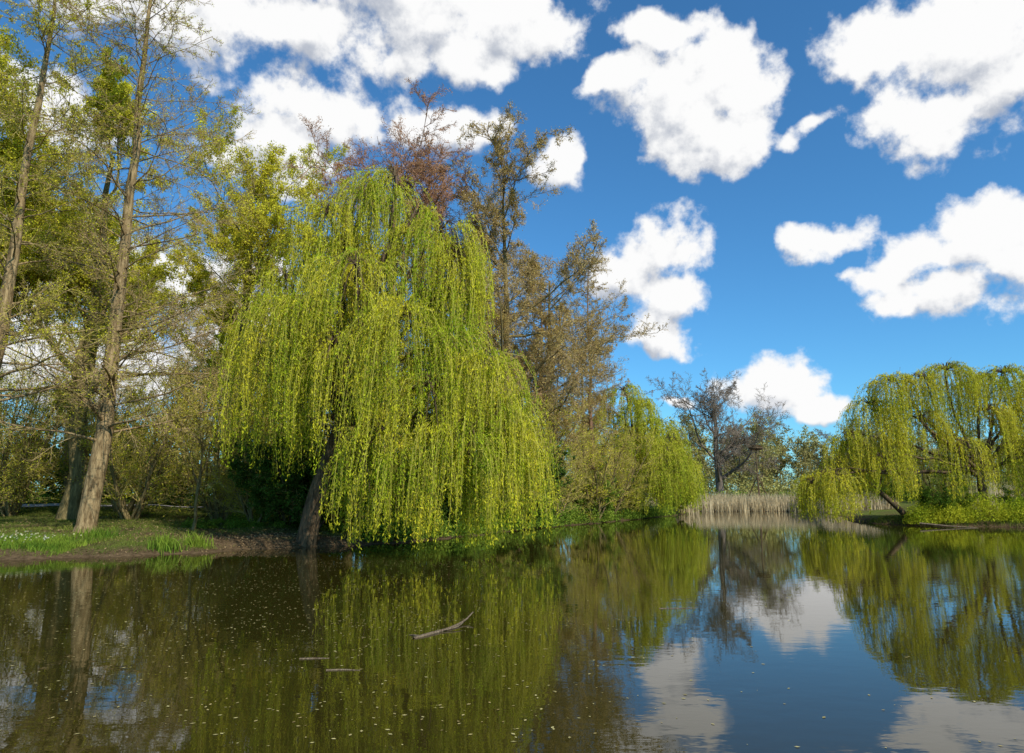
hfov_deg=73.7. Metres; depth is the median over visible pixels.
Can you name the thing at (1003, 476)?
background trees
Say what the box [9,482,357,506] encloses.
undergrowth
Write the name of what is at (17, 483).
twiggy shrub
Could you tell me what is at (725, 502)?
reed bed
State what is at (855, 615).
water
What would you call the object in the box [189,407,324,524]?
twiggy shrub
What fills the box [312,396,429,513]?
twiggy shrub
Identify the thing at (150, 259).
budding maple tree
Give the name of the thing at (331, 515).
green shrub
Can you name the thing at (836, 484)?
green shrub
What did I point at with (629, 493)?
twiggy shrub
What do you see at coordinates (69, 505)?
budding maple tree
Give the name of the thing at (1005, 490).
green shrub
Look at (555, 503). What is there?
green shrub
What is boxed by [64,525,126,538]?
daffodil clump
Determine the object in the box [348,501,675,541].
bank undergrowth
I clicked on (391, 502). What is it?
green shrub
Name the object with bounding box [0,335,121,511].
twiggy shrub
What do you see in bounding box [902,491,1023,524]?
bank bush
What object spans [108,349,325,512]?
twiggy shrub
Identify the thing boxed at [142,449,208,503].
green shrub
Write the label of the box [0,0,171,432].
bare tree
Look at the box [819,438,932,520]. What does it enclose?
willow tree
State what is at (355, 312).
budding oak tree
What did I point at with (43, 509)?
grass
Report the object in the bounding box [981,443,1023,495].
twiggy shrub
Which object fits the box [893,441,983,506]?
twiggy shrub
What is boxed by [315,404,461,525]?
dark shrub
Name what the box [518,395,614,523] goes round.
twiggy shrub
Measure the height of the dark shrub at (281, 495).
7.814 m
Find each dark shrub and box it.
[88,391,197,500]
[214,423,336,526]
[234,402,353,527]
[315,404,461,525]
[429,437,481,529]
[516,440,576,527]
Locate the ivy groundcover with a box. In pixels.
[180,511,372,532]
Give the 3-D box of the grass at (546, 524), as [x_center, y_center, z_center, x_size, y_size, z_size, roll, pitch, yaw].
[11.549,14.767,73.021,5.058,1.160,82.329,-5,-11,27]
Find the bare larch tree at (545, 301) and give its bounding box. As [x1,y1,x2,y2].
[510,270,577,458]
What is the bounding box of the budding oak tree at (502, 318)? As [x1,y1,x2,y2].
[403,100,668,524]
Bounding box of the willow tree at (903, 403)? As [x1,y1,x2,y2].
[789,358,1023,522]
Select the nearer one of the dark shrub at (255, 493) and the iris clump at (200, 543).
the iris clump at (200, 543)
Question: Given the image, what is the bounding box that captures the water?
[0,511,1023,752]
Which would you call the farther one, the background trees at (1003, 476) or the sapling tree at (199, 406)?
the background trees at (1003, 476)
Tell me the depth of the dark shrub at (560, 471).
51.84 m
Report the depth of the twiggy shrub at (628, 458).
75.39 m
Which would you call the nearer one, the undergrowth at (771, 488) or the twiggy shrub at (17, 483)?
the twiggy shrub at (17, 483)
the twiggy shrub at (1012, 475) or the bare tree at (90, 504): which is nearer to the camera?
the bare tree at (90, 504)
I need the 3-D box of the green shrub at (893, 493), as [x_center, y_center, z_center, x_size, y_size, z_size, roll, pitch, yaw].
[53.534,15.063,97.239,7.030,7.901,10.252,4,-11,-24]
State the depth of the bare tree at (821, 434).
151.17 m
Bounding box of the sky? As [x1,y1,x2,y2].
[0,0,1023,492]
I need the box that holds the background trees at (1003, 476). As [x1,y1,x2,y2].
[931,452,1022,494]
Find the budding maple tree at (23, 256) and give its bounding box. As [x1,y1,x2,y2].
[0,136,125,349]
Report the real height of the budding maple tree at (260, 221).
31.959 m
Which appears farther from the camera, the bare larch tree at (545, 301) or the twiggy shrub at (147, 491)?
the bare larch tree at (545, 301)
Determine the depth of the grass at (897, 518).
58.33 m
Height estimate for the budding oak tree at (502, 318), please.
32.992 m
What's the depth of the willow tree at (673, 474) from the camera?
73.46 m
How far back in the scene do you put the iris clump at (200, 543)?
30.98 m
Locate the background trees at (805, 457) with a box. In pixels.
[588,408,1022,494]
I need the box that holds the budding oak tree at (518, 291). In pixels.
[378,194,546,438]
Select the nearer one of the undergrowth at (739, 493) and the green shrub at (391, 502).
the green shrub at (391, 502)
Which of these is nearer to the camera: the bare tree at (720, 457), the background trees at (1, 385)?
the background trees at (1, 385)
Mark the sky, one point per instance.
(816, 199)
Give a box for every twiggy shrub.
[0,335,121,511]
[0,370,92,516]
[19,363,221,512]
[49,369,227,519]
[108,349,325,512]
[131,375,282,520]
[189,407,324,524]
[243,327,405,468]
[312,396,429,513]
[382,376,555,522]
[477,391,602,518]
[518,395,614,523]
[548,406,646,521]
[560,426,668,514]
[570,415,686,515]
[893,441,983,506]
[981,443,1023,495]
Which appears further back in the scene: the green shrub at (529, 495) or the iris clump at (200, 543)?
the green shrub at (529, 495)
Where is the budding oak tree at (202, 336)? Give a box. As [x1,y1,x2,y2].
[157,251,301,437]
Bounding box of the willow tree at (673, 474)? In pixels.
[578,383,708,515]
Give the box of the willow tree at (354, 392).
[203,137,562,556]
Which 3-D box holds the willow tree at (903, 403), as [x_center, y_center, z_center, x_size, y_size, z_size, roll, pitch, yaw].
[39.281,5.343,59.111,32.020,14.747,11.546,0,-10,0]
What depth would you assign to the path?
56.45 m
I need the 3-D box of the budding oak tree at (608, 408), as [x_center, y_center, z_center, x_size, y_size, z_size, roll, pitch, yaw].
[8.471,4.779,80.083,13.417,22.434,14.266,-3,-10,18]
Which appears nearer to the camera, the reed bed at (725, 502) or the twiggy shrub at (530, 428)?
the twiggy shrub at (530, 428)
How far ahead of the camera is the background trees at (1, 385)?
77.29 m
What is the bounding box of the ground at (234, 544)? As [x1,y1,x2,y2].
[0,498,1023,559]
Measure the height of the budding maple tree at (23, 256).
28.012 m
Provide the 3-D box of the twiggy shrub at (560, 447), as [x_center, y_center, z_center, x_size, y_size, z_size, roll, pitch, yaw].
[0.835,6.687,55.805,10.000,10.671,12.467,3,-10,-17]
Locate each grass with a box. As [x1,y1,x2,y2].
[3,501,368,520]
[372,510,690,541]
[861,511,1023,526]
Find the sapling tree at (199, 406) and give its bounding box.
[139,356,236,529]
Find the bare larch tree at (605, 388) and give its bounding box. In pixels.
[562,264,634,477]
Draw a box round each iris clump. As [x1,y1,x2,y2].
[138,530,192,554]
[181,530,215,549]
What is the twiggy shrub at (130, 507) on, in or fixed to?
on the ground at (234, 544)
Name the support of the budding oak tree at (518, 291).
on the ground at (234, 544)
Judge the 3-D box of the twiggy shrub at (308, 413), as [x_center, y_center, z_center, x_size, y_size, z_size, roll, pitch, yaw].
[-15.152,3.993,55.003,13.708,14.628,17.090,2,-10,-12]
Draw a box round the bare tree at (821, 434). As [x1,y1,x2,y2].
[789,422,895,472]
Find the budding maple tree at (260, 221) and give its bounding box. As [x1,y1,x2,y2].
[156,100,373,515]
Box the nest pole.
[748,444,766,498]
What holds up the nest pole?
on the ground at (234, 544)
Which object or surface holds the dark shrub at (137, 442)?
on the ground at (234, 544)
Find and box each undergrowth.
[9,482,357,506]
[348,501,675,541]
[561,466,1015,499]
[641,484,1007,502]
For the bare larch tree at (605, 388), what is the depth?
68.87 m
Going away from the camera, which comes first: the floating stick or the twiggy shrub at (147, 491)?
the floating stick
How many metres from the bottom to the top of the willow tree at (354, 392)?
20.802 m
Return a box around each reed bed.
[645,490,898,513]
[947,480,1023,510]
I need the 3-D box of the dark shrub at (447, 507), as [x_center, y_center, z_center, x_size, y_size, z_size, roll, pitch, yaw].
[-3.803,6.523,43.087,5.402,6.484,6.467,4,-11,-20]
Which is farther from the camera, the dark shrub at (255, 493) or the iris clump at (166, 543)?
the dark shrub at (255, 493)
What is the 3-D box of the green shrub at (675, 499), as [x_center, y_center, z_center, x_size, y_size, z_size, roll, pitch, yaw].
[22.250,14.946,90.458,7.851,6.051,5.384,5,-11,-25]
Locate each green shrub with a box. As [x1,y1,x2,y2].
[35,436,163,501]
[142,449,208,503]
[285,441,355,524]
[361,471,414,523]
[481,452,563,520]
[540,489,565,512]
[567,454,623,516]
[568,452,648,513]
[650,473,702,510]
[808,460,859,500]
[853,472,926,502]
[911,470,980,519]
[991,477,1023,517]
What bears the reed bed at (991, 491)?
on the ground at (234, 544)
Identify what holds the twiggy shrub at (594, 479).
on the ground at (234, 544)
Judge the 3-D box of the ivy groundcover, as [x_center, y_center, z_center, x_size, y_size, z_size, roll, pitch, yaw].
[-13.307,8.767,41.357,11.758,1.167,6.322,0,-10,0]
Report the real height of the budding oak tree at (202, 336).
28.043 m
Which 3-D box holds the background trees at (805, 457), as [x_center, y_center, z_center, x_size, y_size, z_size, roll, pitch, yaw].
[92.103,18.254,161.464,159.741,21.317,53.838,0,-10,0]
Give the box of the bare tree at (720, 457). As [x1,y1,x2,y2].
[644,367,792,495]
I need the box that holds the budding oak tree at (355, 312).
[250,220,421,510]
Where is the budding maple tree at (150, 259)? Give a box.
[14,177,212,489]
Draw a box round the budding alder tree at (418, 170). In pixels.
[281,77,473,422]
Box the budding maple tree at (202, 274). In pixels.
[149,202,283,425]
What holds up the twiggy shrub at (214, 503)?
on the ground at (234, 544)
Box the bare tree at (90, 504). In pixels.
[0,0,272,532]
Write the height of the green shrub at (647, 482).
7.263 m
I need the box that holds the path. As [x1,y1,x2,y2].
[2,503,357,507]
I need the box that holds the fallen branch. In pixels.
[919,522,975,527]
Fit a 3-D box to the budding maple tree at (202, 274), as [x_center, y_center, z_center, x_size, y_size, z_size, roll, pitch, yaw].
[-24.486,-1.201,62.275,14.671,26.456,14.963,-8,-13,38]
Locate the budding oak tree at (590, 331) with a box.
[456,226,635,457]
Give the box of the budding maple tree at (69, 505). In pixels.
[0,34,193,519]
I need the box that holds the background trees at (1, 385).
[0,320,574,502]
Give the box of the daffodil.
[0,523,152,556]
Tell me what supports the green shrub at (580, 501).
on the ground at (234, 544)
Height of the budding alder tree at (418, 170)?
33.332 m
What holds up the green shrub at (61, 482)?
on the ground at (234, 544)
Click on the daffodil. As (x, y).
(56, 545)
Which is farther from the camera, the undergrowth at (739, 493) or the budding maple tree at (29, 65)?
the undergrowth at (739, 493)
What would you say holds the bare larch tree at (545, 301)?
on the ground at (234, 544)
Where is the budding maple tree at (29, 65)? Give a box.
[0,22,57,378]
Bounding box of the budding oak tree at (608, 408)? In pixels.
[532,324,636,468]
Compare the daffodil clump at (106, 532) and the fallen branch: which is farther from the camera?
the fallen branch
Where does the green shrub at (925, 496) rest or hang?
on the ground at (234, 544)
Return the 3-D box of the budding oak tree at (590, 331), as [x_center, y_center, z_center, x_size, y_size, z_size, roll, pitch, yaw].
[3.146,-0.479,62.356,16.179,27.053,17.203,-1,-10,3]

